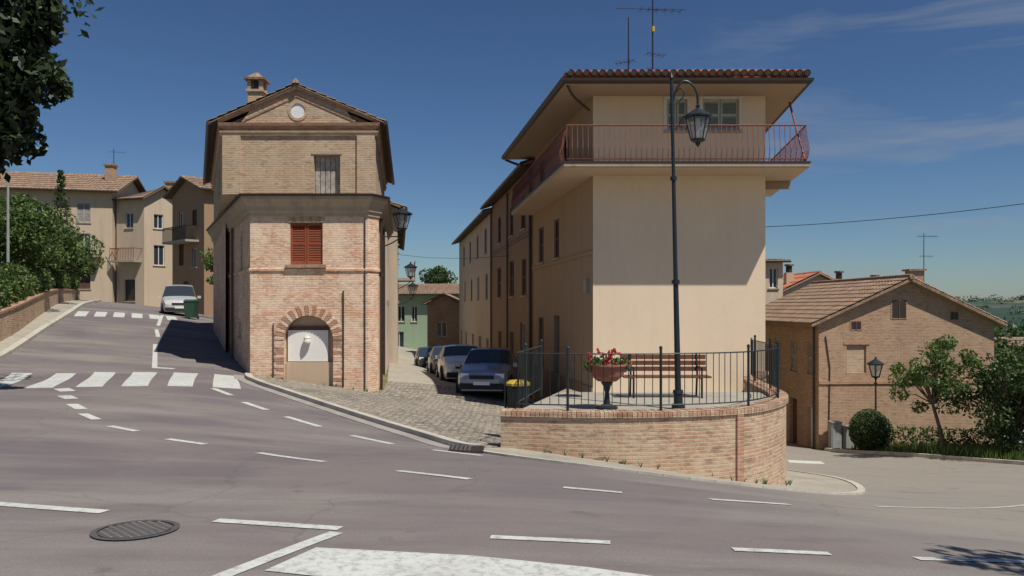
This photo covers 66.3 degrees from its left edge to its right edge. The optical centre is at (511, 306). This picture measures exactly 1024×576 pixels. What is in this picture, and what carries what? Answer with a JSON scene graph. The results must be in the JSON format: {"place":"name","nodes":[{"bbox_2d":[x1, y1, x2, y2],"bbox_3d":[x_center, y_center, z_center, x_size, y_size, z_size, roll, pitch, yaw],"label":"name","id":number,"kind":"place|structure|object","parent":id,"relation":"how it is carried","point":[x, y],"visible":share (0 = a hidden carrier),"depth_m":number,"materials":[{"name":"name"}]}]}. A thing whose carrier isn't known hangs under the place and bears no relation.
{"place":"outdoors","nodes":[
{"label":"outdoors","id":0,"kind":"place"},
{"bbox_2d":[0,300,90,351],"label":"sidewalk","id":1,"kind":"structure","parent":0,"point":[51,313],"depth_m":32.46,"materials":[{"name":"concrete"}]},
{"bbox_2d":[253,375,532,447],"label":"cobbled pavement","id":2,"kind":"structure","parent":0,"point":[468,417],"depth_m":20.60,"materials":[{"name":"beige stone"}]},
{"bbox_2d":[504,364,528,408],"bbox_3d":[0.120,1.800,15.900,0.483,1.300,0.483,0,0,45],"label":"litter bin","id":3,"kind":"object","parent":2,"relation":"on","point":[510,393],"visible":0.58,"depth_m":15.75,"materials":[{"name":"plastic"}]},
{"bbox_2d":[387,346,537,402],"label":"alley road","id":4,"kind":"structure","parent":0,"point":[405,369],"depth_m":30.94,"materials":[{"name":"beige stone"}]},
{"bbox_2d":[413,347,431,366],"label":"parked car","id":5,"kind":"object","parent":4,"relation":"on","point":[421,359],"visible":0.39,"depth_m":48.51,"materials":[{"name":"paint"}]},
{"bbox_2d":[426,346,442,373],"bbox_3d":[-3.101,2.645,37.505,2.100,1.568,4.290,0,0,-9],"label":"parked car","id":6,"kind":"object","parent":4,"relation":"on","point":[432,361],"visible":0.36,"depth_m":36.47,"materials":[{"name":"paint"}]},
{"bbox_2d":[435,344,477,380],"bbox_3d":[-2.001,2.275,30.605,2.040,1.596,4.090,0,0,-9],"label":"parked car","id":7,"kind":"object","parent":4,"relation":"on","point":[448,356],"visible":0.45,"depth_m":29.56,"materials":[{"name":"white paint"}]},
{"bbox_2d":[455,347,519,393],"bbox_3d":[-0.787,2.210,26.607,2.183,1.654,4.291,0,0,0],"label":"parked car","id":8,"kind":"object","parent":4,"relation":"on","point":[482,369],"visible":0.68,"depth_m":25.10,"materials":[{"name":"blue paint"}]},
{"bbox_2d":[0,302,1023,575],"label":"road","id":9,"kind":"structure","parent":0,"point":[56,450],"depth_m":8.00,"materials":[{"name":"grey asphalt"}]},
{"bbox_2d":[0,300,101,359],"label":"kerb","id":10,"kind":"structure","parent":9,"relation":"on","point":[17,345],"depth_m":29.38,"materials":[{"name":"concrete"}]},
{"bbox_2d":[90,519,179,539],"bbox_3d":[-2.880,1.706,6.000,0.626,0.030,0.626,0,0,0],"label":"manhole cover","id":11,"kind":"object","parent":9,"relation":"on","point":[134,529],"visible":1,"depth_m":5.97,"materials":[{"name":"metal"}]},
{"bbox_2d":[158,285,200,313],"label":"parked car","id":12,"kind":"object","parent":9,"relation":"on","point":[174,297],"visible":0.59,"depth_m":43.27,"materials":[{"name":"white paint"}]},
{"bbox_2d":[183,299,198,318],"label":"waste container","id":13,"kind":"object","parent":9,"relation":"on","point":[191,307],"visible":0.91,"depth_m":41.03,"materials":[{"name":"green plastic"}]},
{"bbox_2d":[234,375,449,448],"bbox_3d":[-4.754,2.221,17.988,1.157,0.620,13.055,0,0,-36],"label":"road gutter","id":14,"kind":"object","parent":9,"relation":"on","point":[241,378],"visible":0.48,"depth_m":16.30,"materials":[{"name":"concrete"}]},
{"bbox_2d":[245,373,480,445],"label":"kerb","id":15,"kind":"structure","parent":9,"relation":"on","point":[441,439],"depth_m":16.14,"materials":[{"name":"concrete"}]},
{"bbox_2d":[448,444,483,453],"bbox_3d":[-0.755,2.380,12.975,0.570,0.125,0.530,0,0,0],"label":"drain grate","id":16,"kind":"object","parent":9,"relation":"on","point":[467,448],"visible":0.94,"depth_m":12.88,"materials":[{"name":"metal"}]},
{"bbox_2d":[0,311,1023,575],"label":"road markings","id":17,"kind":"object","parent":9,"relation":"on","point":[316,561],"visible":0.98,"depth_m":5.36,"materials":[{"name":"paint"}]},
{"bbox_2d":[483,450,864,494],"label":"kerb","id":18,"kind":"structure","parent":9,"relation":"on","point":[860,489],"depth_m":12.02,"materials":[{"name":"concrete"}]},
{"bbox_2d":[825,448,1023,464],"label":"kerb","id":19,"kind":"structure","parent":9,"relation":"on","point":[1002,461],"depth_m":30.02,"materials":[{"name":"concrete"}]},
{"bbox_2d":[4,0,1023,299],"label":"sky","id":20,"kind":"structure","parent":0,"point":[915,108],"materials":[{"name":"blue"}]},
{"bbox_2d":[245,300,1023,450],"bbox_3d":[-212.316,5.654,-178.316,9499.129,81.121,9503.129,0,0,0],"label":"ground","id":21,"kind":"structure","parent":0,"point":[997,309],"depth_m":1446.55,"materials":[{"name":"green plant"}]},
{"bbox_2d":[6,148,48,263],"bbox_3d":[-20.110,-3.001,32.500,1.720,7.198,0.260,0,0,0],"label":"street lamp","id":22,"kind":"object","parent":21,"relation":"on","point":[8,247],"visible":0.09,"depth_m":32.46,"materials":[{"name":"grey metal"}]},
{"bbox_2d":[0,192,78,268],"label":"garden tree","id":23,"kind":"object","parent":21,"relation":"on","point":[28,242],"visible":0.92,"depth_m":34.68,"materials":[{"name":"green plant"}]},
{"bbox_2d":[0,261,79,309],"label":"hedge","id":24,"kind":"object","parent":21,"relation":"on","point":[18,283],"visible":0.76,"depth_m":32.70,"materials":[{"name":"green plant"}]},
{"bbox_2d":[0,289,80,341],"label":"brick wall","id":25,"kind":"structure","parent":21,"relation":"on","point":[17,316],"depth_m":31.45,"materials":[{"name":"brown brick"}]},
{"bbox_2d":[12,213,88,277],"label":"garden tree","id":26,"kind":"object","parent":21,"relation":"on","point":[70,242],"visible":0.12,"depth_m":41.35,"materials":[{"name":"green plant"}]},
{"bbox_2d":[0,0,104,182],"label":"roadside tree","id":27,"kind":"object","parent":21,"relation":"on","point":[32,70],"visible":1,"depth_m":14.60,"materials":[{"name":"green plant"}]},
{"bbox_2d":[0,189,123,302],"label":"walls","id":28,"kind":"structure","parent":21,"relation":"on","point":[102,226],"depth_m":65.25,"materials":[{"name":"grey paint"}]},
{"bbox_2d":[0,201,90,289],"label":"openings","id":29,"kind":"object","parent":28,"relation":"attached to","point":[83,212],"visible":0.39,"depth_m":65.05,"materials":[{"name":"grey wood"}]},
{"bbox_2d":[0,171,145,196],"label":"roof","id":30,"kind":"structure","parent":28,"relation":"on","point":[125,185],"depth_m":66.57,"materials":[{"name":"tile"}]},
{"bbox_2d":[103,164,174,188],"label":"chimneys","id":31,"kind":"object","parent":30,"relation":"on","point":[110,172],"visible":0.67,"depth_m":67.65,"materials":[{"name":"brick"}]},
{"bbox_2d":[50,169,76,266],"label":"conifer tree","id":32,"kind":"object","parent":21,"relation":"on","point":[61,179],"visible":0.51,"depth_m":48.95,"materials":[{"name":"green plant"}]},
{"bbox_2d":[50,228,106,281],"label":"garden tree","id":33,"kind":"object","parent":21,"relation":"on","point":[84,269],"visible":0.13,"depth_m":50.35,"materials":[{"name":"green plant"}]},
{"bbox_2d":[117,199,171,306],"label":"walls","id":34,"kind":"structure","parent":21,"relation":"on","point":[151,281],"depth_m":65.71,"materials":[{"name":"grey paint"}]},
{"bbox_2d":[109,248,141,262],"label":"balcony","id":35,"kind":"structure","parent":34,"relation":"attached to","point":[124,261],"depth_m":64.74,"materials":[{"name":"concrete"}]},
{"bbox_2d":[111,185,171,201],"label":"roof","id":36,"kind":"structure","parent":34,"relation":"on","point":[158,193],"depth_m":65.73,"materials":[{"name":"tile"}]},
{"bbox_2d":[123,213,165,301],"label":"openings","id":37,"kind":"object","parent":34,"relation":"attached to","point":[158,261],"visible":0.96,"depth_m":66.00,"materials":[{"name":"white paint"}]},
{"bbox_2d":[172,190,213,315],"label":"walls","id":38,"kind":"structure","parent":21,"relation":"on","point":[201,202],"depth_m":57.03,"materials":[{"name":"paint"}]},
{"bbox_2d":[162,225,198,244],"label":"balcony","id":39,"kind":"structure","parent":38,"relation":"attached to","point":[177,241],"depth_m":57.20,"materials":[{"name":"concrete"}]},
{"bbox_2d":[163,175,211,198],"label":"roof","id":40,"kind":"structure","parent":38,"relation":"on","point":[182,184],"depth_m":58.05,"materials":[{"name":"tile"}]},
{"bbox_2d":[180,210,196,284],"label":"openings","id":41,"kind":"object","parent":38,"relation":"attached to","point":[182,245],"visible":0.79,"depth_m":58.34,"materials":[{"name":"grey glass"}]},
{"bbox_2d":[199,246,212,284],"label":"shrub","id":42,"kind":"object","parent":21,"relation":"on","point":[208,263],"visible":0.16,"depth_m":46.84,"materials":[{"name":"green plant"}]},
{"bbox_2d":[213,92,388,390],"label":"walls","id":43,"kind":"structure","parent":21,"relation":"on","point":[264,302],"depth_m":24.26,"materials":[{"name":"brick"}]},
{"bbox_2d":[203,78,394,184],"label":"roof","id":44,"kind":"structure","parent":43,"relation":"on","point":[211,131],"depth_m":25.38,"materials":[{"name":"tile"}]},
{"bbox_2d":[243,73,270,101],"bbox_3d":[-8.780,-6.881,27.000,0.720,2.362,0.720,0,0,0],"label":"chimney","id":45,"kind":"object","parent":44,"relation":"on","point":[257,83],"visible":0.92,"depth_m":26.76,"materials":[{"name":"brick"}]},
{"bbox_2d":[206,86,392,387],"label":"trim and openings","id":46,"kind":"structure","parent":43,"relation":"attached to","point":[315,360],"depth_m":24.22,"materials":[{"name":"stone"}]},
{"bbox_2d":[303,336,310,345],"bbox_3d":[-6.300,1.050,24.097,0.240,0.340,0.234,0,0,0],"label":"niche bust","id":47,"kind":"object","parent":46,"relation":"on","point":[306,341],"visible":1,"depth_m":24.02,"materials":[{"name":"white paint"}]},
{"bbox_2d":[231,218,384,389],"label":"drainpipes","id":48,"kind":"object","parent":46,"relation":"attached to","point":[382,304],"visible":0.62,"depth_m":24.74,"materials":[{"name":"orange metal"}]},
{"bbox_2d":[383,206,412,246],"bbox_3d":[-3.840,-2.592,26.236,1.029,1.615,0.695,0,0,18],"label":"wall lantern","id":49,"kind":"object","parent":43,"relation":"attached to","point":[401,212],"depth_m":26.13,"materials":[{"name":"metal"}]},
{"bbox_2d":[388,208,397,364],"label":"walls","id":50,"kind":"structure","parent":21,"relation":"on","point":[393,303],"depth_m":36.62,"materials":[{"name":"beige paint"}]},
{"bbox_2d":[390,200,407,250],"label":"roof","id":51,"kind":"structure","parent":50,"relation":"on","point":[401,242],"depth_m":44.05,"materials":[{"name":"tile"}]},
{"bbox_2d":[398,261,415,281],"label":"balcony","id":52,"kind":"structure","parent":50,"relation":"attached to","point":[408,279],"depth_m":44.61,"materials":[{"name":"concrete"}]},
{"bbox_2d":[398,262,417,288],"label":"wall lantern","id":53,"kind":"object","parent":50,"relation":"attached to","point":[410,266],"depth_m":43.06,"materials":[{"name":"metal"}]},
{"bbox_2d":[398,282,417,307],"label":"wall lantern","id":54,"kind":"object","parent":50,"relation":"attached to","point":[412,284],"depth_m":54.44,"materials":[{"name":"metal"}]},
{"bbox_2d":[397,254,509,258],"bbox_3d":[-2.872,-2.425,37.702,5.632,0.167,0.227,0,0,-12],"label":"overhead cable","id":55,"kind":"object","parent":50,"relation":"attached to","point":[460,258],"visible":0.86,"depth_m":37.93,"materials":[{"name":"metal"}]},
{"bbox_2d":[398,295,458,349],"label":"walls","id":56,"kind":"structure","parent":21,"relation":"on","point":[415,335],"depth_m":79.61,"materials":[{"name":"green paint"}]},
{"bbox_2d":[398,306,416,346],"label":"openings","id":57,"kind":"object","parent":56,"relation":"attached to","point":[401,313],"visible":0.26,"depth_m":79.92,"materials":[{"name":"white paint"}]},
{"bbox_2d":[398,284,458,294],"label":"roof","id":58,"kind":"structure","parent":56,"relation":"on","point":[434,289],"depth_m":80.84,"materials":[{"name":"tile"}]},
{"bbox_2d":[419,265,457,283],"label":"distant trees","id":59,"kind":"object","parent":21,"relation":"on","point":[436,276],"visible":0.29,"depth_m":103.64,"materials":[{"name":"green plant"}]},
{"bbox_2d":[422,293,458,346],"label":"brick cottage","id":60,"kind":"structure","parent":21,"relation":"on","point":[442,319],"depth_m":68.50,"materials":[{"name":"brick"}]},
{"bbox_2d":[459,214,489,347],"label":"walls","id":61,"kind":"structure","parent":21,"relation":"on","point":[474,321],"depth_m":53.84,"materials":[{"name":"beige paint"}]},
{"bbox_2d":[452,207,492,244],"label":"roof","id":62,"kind":"structure","parent":61,"relation":"on","point":[481,216],"depth_m":51.80,"materials":[{"name":"tile"}]},
{"bbox_2d":[462,229,488,346],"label":"openings","id":63,"kind":"object","parent":61,"relation":"attached to","point":[478,277],"visible":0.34,"depth_m":48.56,"materials":[{"name":"brown wood"}]},
{"bbox_2d":[492,168,532,399],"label":"walls","id":64,"kind":"structure","parent":21,"relation":"on","point":[517,303],"depth_m":37.88,"materials":[{"name":"paint"}]},
{"bbox_2d":[480,158,534,209],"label":"roof","id":65,"kind":"structure","parent":64,"relation":"on","point":[515,175],"depth_m":36.30,"materials":[{"name":"tile"}]},
{"bbox_2d":[490,171,531,396],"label":"facade cables","id":66,"kind":"object","parent":64,"relation":"attached to","point":[506,248],"visible":0.69,"depth_m":38.43,"materials":[{"name":"metal"}]},
{"bbox_2d":[496,196,526,354],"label":"openings","id":67,"kind":"object","parent":64,"relation":"attached to","point":[524,270],"visible":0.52,"depth_m":37.45,"materials":[{"name":"wood"}]},
{"bbox_2d":[501,371,787,484],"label":"brick wall","id":68,"kind":"structure","parent":21,"relation":"on","point":[740,443],"depth_m":13.73,"materials":[{"name":"beige brick"}]},
{"bbox_2d":[525,392,766,414],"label":"terrace floor","id":69,"kind":"structure","parent":68,"relation":"on","point":[667,397],"depth_m":16.09,"materials":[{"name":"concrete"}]},
{"bbox_2d":[583,348,631,409],"bbox_3d":[1.773,1.327,14.600,0.945,1.145,0.780,0,0,0],"label":"flower planter","id":70,"kind":"object","parent":69,"relation":"on","point":[608,370],"visible":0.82,"depth_m":14.43,"materials":[{"name":"ceramic"}]},
{"bbox_2d":[517,335,779,411],"bbox_3d":[3.821,1.290,16.445,9.028,1.220,4.028,0,0,-35],"label":"iron fence","id":71,"kind":"object","parent":69,"relation":"on","point":[751,361],"visible":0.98,"depth_m":14.02,"materials":[{"name":"metal"}]},
{"bbox_2d":[621,354,711,397],"bbox_3d":[3.240,1.449,16.555,1.820,0.908,0.552,0,0,0],"label":"park bench","id":72,"kind":"object","parent":69,"relation":"on","point":[672,368],"visible":0.8,"depth_m":16.76,"materials":[{"name":"brown wood"}]},
{"bbox_2d":[669,73,712,408],"bbox_3d":[3.339,-1.224,14.505,0.768,6.253,0.529,0,0,-22],"label":"street lamp","id":73,"kind":"object","parent":69,"relation":"on","point":[697,115],"visible":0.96,"depth_m":14.52,"materials":[{"name":"metal"}]},
{"bbox_2d":[533,96,764,400],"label":"walls","id":74,"kind":"structure","parent":21,"relation":"on","point":[620,227],"depth_m":22.30,"materials":[{"name":"paint"}]},
{"bbox_2d":[505,85,589,347],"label":"drainpipes","id":75,"kind":"object","parent":74,"relation":"attached to","point":[577,100],"visible":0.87,"depth_m":31.84,"materials":[{"name":"brown metal"}]},
{"bbox_2d":[501,69,813,159],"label":"roof","id":76,"kind":"structure","parent":74,"relation":"on","point":[557,110],"depth_m":21.62,"materials":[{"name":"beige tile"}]},
{"bbox_2d":[614,0,680,71],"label":"tv antenna","id":77,"kind":"object","parent":76,"relation":"attached to","point":[652,26],"visible":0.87,"depth_m":24.79,"materials":[{"name":"metal"}]},
{"bbox_2d":[511,125,809,208],"bbox_3d":[4.375,-4.399,26.439,8.825,1.005,10.954,0,0,0],"label":"balcony railing","id":78,"kind":"object","parent":74,"relation":"attached to","point":[524,184],"visible":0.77,"depth_m":21.05,"materials":[{"name":"brown metal"}]},
{"bbox_2d":[511,161,810,214],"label":"balcony slab","id":79,"kind":"structure","parent":74,"relation":"attached to","point":[562,178],"depth_m":21.58,"materials":[{"name":"beige concrete"}]},
{"bbox_2d":[531,96,805,400],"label":"trim and openings","id":80,"kind":"structure","parent":74,"relation":"attached to","point":[723,112],"depth_m":22.41,"materials":[{"name":"stone"}]},
{"bbox_2d":[766,203,1023,226],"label":"overhead cable","id":81,"kind":"object","parent":74,"relation":"attached to","point":[898,217],"visible":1,"depth_m":20.13,"materials":[{"name":"metal"}]},
{"bbox_2d":[765,262,782,304],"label":"walls","id":82,"kind":"structure","parent":21,"relation":"on","point":[771,295],"depth_m":46.00,"materials":[{"name":"beige paint"}]},
{"bbox_2d":[768,268,779,288],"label":"openings","id":83,"kind":"object","parent":82,"relation":"attached to","point":[772,278],"visible":1,"depth_m":46.15,"materials":[{"name":"grey glass"}]},
{"bbox_2d":[765,258,790,261],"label":"roof","id":84,"kind":"structure","parent":82,"relation":"on","point":[777,260],"depth_m":45.61,"materials":[{"name":"red tile"}]},
{"bbox_2d":[848,408,893,450],"bbox_3d":[15.071,5.226,32.903,1.827,1.935,1.663,0,0,0],"label":"round bush","id":85,"kind":"object","parent":21,"relation":"on","point":[870,434],"visible":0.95,"depth_m":32.48,"materials":[{"name":"green plant"}]},
{"bbox_2d":[867,356,884,412],"bbox_3d":[15.500,4.149,33.400,0.687,4.100,0.687,0,0,-22],"label":"street lamp","id":86,"kind":"object","parent":21,"relation":"on","point":[875,362],"visible":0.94,"depth_m":33.36,"materials":[{"name":"metal"}]},
{"bbox_2d":[765,269,1007,449],"bbox_3d":[17.601,3.235,40.002,9.570,9.930,10.606,0,0,0],"label":"brick farmhouse","id":87,"kind":"object","parent":21,"relation":"on","point":[833,337],"visible":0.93,"depth_m":35.34,"materials":[{"name":"brown brick"}]},
{"bbox_2d":[893,426,1023,446],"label":"hedge","id":88,"kind":"object","parent":21,"relation":"on","point":[948,436],"visible":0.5,"depth_m":33.12,"materials":[{"name":"green plant"}]},
{"bbox_2d":[953,294,1023,336],"bbox_3d":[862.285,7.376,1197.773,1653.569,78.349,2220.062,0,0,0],"label":"distant trees","id":89,"kind":"object","parent":21,"relation":"on","point":[1003,331],"visible":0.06,"depth_m":1034.89,"materials":[{"name":"green plant"}]},
{"bbox_2d":[994,337,1023,441],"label":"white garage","id":90,"kind":"structure","parent":21,"relation":"on","point":[1017,339],"depth_m":44.03,"materials":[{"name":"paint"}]},
{"bbox_3d":[23.950,6.039,30.000,20.100,2.549,20.000,0,0,0],"label":"grass bank","id":91,"kind":"object","parent":21,"relation":"on","visible":0},
{"bbox_2d":[828,421,854,449],"bbox_3d":[14.525,5.736,34.510,1.090,1.402,0.420,0,0,0],"label":"utility cabinet","id":92,"kind":"object","parent":91,"relation":"on","point":[838,436],"visible":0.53,"depth_m":34.33,"materials":[{"name":"metal"}]},
{"bbox_2d":[886,333,983,451],"bbox_3d":[16.263,3.484,30.397,3.489,4.942,2.796,0,0,0],"label":"young tree","id":93,"kind":"object","parent":91,"relation":"on","point":[939,385],"visible":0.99,"depth_m":30.05,"materials":[{"name":"green plant"}]},
{"bbox_2d":[851,440,1023,460],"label":"grass","id":94,"kind":"structure","parent":91,"relation":"on","point":[982,450],"depth_m":30.43,"materials":[{"name":"green plant"}]},
{"bbox_2d":[951,347,1023,454],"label":"garden tree","id":95,"kind":"object","parent":91,"relation":"on","point":[1005,424],"visible":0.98,"depth_m":28.71,"materials":[{"name":"green plant"}]},
{"bbox_2d":[980,338,1023,403],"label":"garden tree","id":96,"kind":"object","parent":91,"relation":"on","point":[1011,349],"visible":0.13,"depth_m":30.68,"materials":[{"name":"green plant"}]},
{"bbox_2d":[994,333,1022,419],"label":"garden tree","id":97,"kind":"object","parent":91,"relation":"on","point":[998,346],"visible":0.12,"depth_m":39.33,"materials":[{"name":"green plant"}]},
{"bbox_2d":[484,447,856,491],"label":"footway","id":98,"kind":"structure","parent":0,"point":[806,481],"depth_m":13.67,"materials":[{"name":"concrete"}]},
{"bbox_2d":[543,447,792,485],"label":"weeds","id":99,"kind":"object","parent":98,"relation":"on","point":[765,481],"visible":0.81,"depth_m":13.64,"materials":[{"name":"green plant"}]},
{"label":"walls","id":100,"kind":"object","parent":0,"visible":0},
{"bbox_2d":[783,271,836,292],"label":"roof","id":101,"kind":"structure","parent":100,"relation":"on","point":[802,280],"depth_m":50.00,"materials":[{"name":"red tile"}]},
{"bbox_2d":[784,264,879,290],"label":"chimneys","id":102,"kind":"object","parent":101,"relation":"on","point":[788,276],"visible":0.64,"depth_m":51.34,"materials":[{"name":"brown brick"}]},
{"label":"roof","id":103,"kind":"object","parent":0,"visible":0},
{"bbox_2d":[918,233,937,268],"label":"tv antenna","id":104,"kind":"object","parent":103,"relation":"attached to","point":[931,236],"visible":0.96,"depth_m":51.00,"materials":[{"name":"metal"}]}
]}

